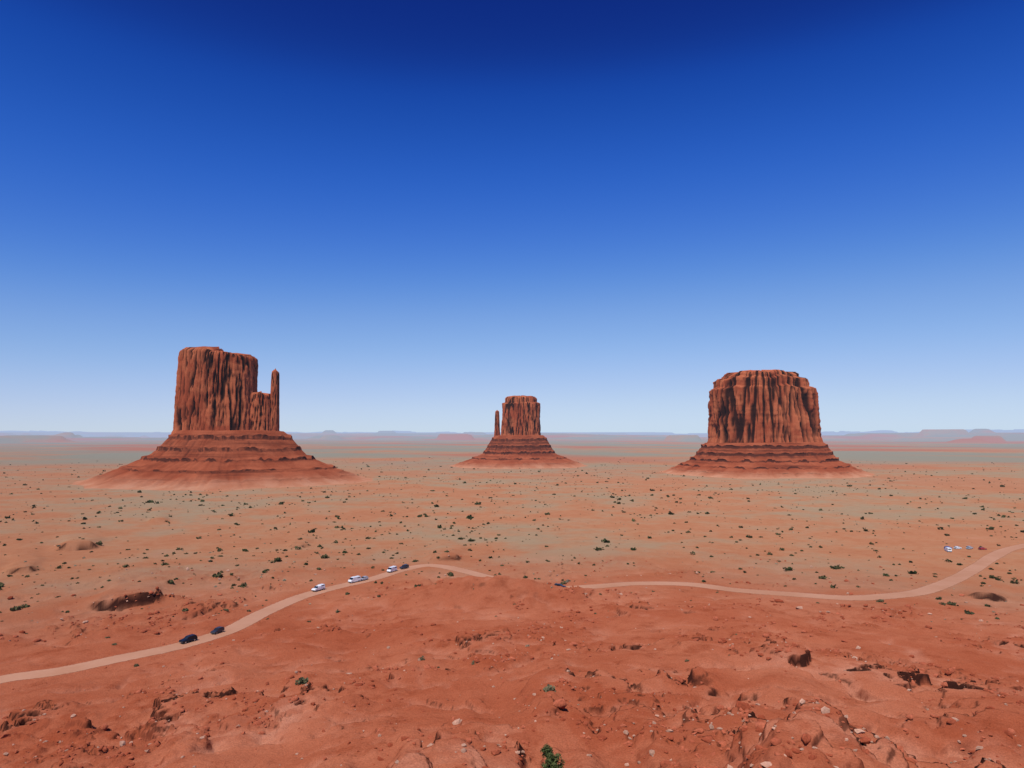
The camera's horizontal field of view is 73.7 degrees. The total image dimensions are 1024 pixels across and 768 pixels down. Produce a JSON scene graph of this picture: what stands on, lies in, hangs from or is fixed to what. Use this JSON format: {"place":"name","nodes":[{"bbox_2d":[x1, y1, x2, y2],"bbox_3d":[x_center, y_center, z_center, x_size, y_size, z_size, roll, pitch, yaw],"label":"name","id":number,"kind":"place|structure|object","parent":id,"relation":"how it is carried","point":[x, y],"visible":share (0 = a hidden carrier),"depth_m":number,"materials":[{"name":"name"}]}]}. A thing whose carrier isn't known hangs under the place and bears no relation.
{"place":"outdoors","nodes":[
{"label":"outdoors","id":0,"kind":"place"},
{"bbox_2d":[171,346,257,434],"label":"butte","id":1,"kind":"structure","parent":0,"point":[216,388],"depth_m":1053.78,"materials":[{"name":"brown stone"}]},
{"bbox_2d":[0,429,1023,767],"bbox_3d":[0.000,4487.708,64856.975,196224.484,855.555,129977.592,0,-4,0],"label":"terrain","id":2,"kind":"structure","parent":0,"point":[62,461],"depth_m":258.55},
{"bbox_2d":[72,430,373,490],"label":"talus slope","id":3,"kind":"structure","parent":2,"relation":"on","point":[203,460],"depth_m":991.29,"materials":[{"name":"brown stone"}]},
{"bbox_2d":[249,391,270,430],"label":"rock buttress","id":4,"kind":"structure","parent":3,"relation":"on","point":[260,416],"depth_m":1069.24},
{"bbox_2d":[270,368,279,430],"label":"rock spire","id":5,"kind":"structure","parent":3,"relation":"on","point":[274,400],"depth_m":1081.97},
{"bbox_2d":[0,550,1023,767],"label":"scattered stones","id":6,"kind":"object","parent":2,"relation":"on","point":[864,739],"visible":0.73,"depth_m":112.37,"materials":[{"name":"brown stone"}]},
{"bbox_2d":[0,578,1023,767],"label":"scattered boulders","id":7,"kind":"object","parent":2,"relation":"on","point":[759,725],"visible":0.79,"depth_m":147.21,"materials":[{"name":"brown stone"}]},
{"bbox_2d":[0,457,1023,762],"bbox_3d":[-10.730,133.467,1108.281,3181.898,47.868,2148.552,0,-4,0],"label":"shrubs","id":8,"kind":"object","parent":2,"relation":"on","point":[304,681],"visible":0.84,"depth_m":453.24,"materials":[{"name":"green plant"}]},
{"bbox_2d":[0,544,1023,683],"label":"dirt track","id":9,"kind":"structure","parent":2,"relation":"on","point":[979,565],"depth_m":281.38,"materials":[{"name":"beige soil"}]},
{"bbox_2d":[179,634,197,643],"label":"dark suv","id":10,"kind":"object","parent":9,"relation":"on","point":[188,638],"visible":1,"depth_m":219.15,"materials":[{"name":"black paint"}]},
{"bbox_2d":[210,626,224,633],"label":"dark hatchback","id":11,"kind":"object","parent":9,"relation":"on","point":[216,630],"visible":1,"depth_m":229.63,"materials":[{"name":"grey paint"}]},
{"bbox_2d":[311,584,324,591],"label":"white truck camper","id":12,"kind":"object","parent":9,"relation":"on","point":[319,587],"visible":1,"depth_m":303.50,"materials":[{"name":"white paint"}]},
{"bbox_2d":[348,576,360,582],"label":"white van","id":13,"kind":"object","parent":9,"relation":"on","point":[354,579],"visible":1,"depth_m":322.06,"materials":[{"name":"white paint"}]},
{"bbox_2d":[387,566,396,572],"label":"white van","id":14,"kind":"object","parent":9,"relation":"on","point":[391,568],"visible":1,"depth_m":348.17,"materials":[{"name":"white paint"}]},
{"bbox_2d":[399,564,408,568],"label":"dark car","id":15,"kind":"object","parent":9,"relation":"on","point":[404,566],"visible":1,"depth_m":357.71,"materials":[{"name":"grey paint"}]},
{"bbox_2d":[451,435,586,468],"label":"talus slope","id":16,"kind":"structure","parent":2,"relation":"on","point":[518,451],"depth_m":1543.49,"materials":[{"name":"brown stone"}]},
{"bbox_2d":[494,410,499,435],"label":"rock spire","id":17,"kind":"structure","parent":16,"relation":"on","point":[497,428],"depth_m":1604.62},
{"bbox_2d":[540,743,564,767],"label":"shrub","id":18,"kind":"object","parent":2,"relation":"on","point":[548,754],"visible":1,"depth_m":75.13,"materials":[{"name":"green plant"}]},
{"bbox_2d":[660,442,873,478],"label":"talus slope","id":19,"kind":"structure","parent":2,"relation":"on","point":[773,460],"depth_m":1200.71,"materials":[{"name":"brown stone"}]},
{"bbox_2d":[707,369,822,442],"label":"butte","id":20,"kind":"object","parent":19,"relation":"on","point":[763,406],"depth_m":1243.16,"materials":[{"name":"brown stone"}]},
{"bbox_2d":[0,0,1023,433],"label":"sky","id":21,"kind":"structure","parent":0,"point":[421,215],"materials":[{"name":"blue"}]},
{"bbox_2d":[501,395,540,434],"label":"butte","id":22,"kind":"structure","parent":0,"point":[521,415],"depth_m":1586.10,"materials":[{"name":"brown stone"}]},
{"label":"road parking pad","id":23,"kind":"object","parent":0,"visible":0},
{"bbox_2d":[944,547,951,551],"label":"white parked van","id":24,"kind":"object","parent":23,"relation":"on","point":[948,549],"visible":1,"depth_m":412.75,"materials":[{"name":"white paint"}]}
]}

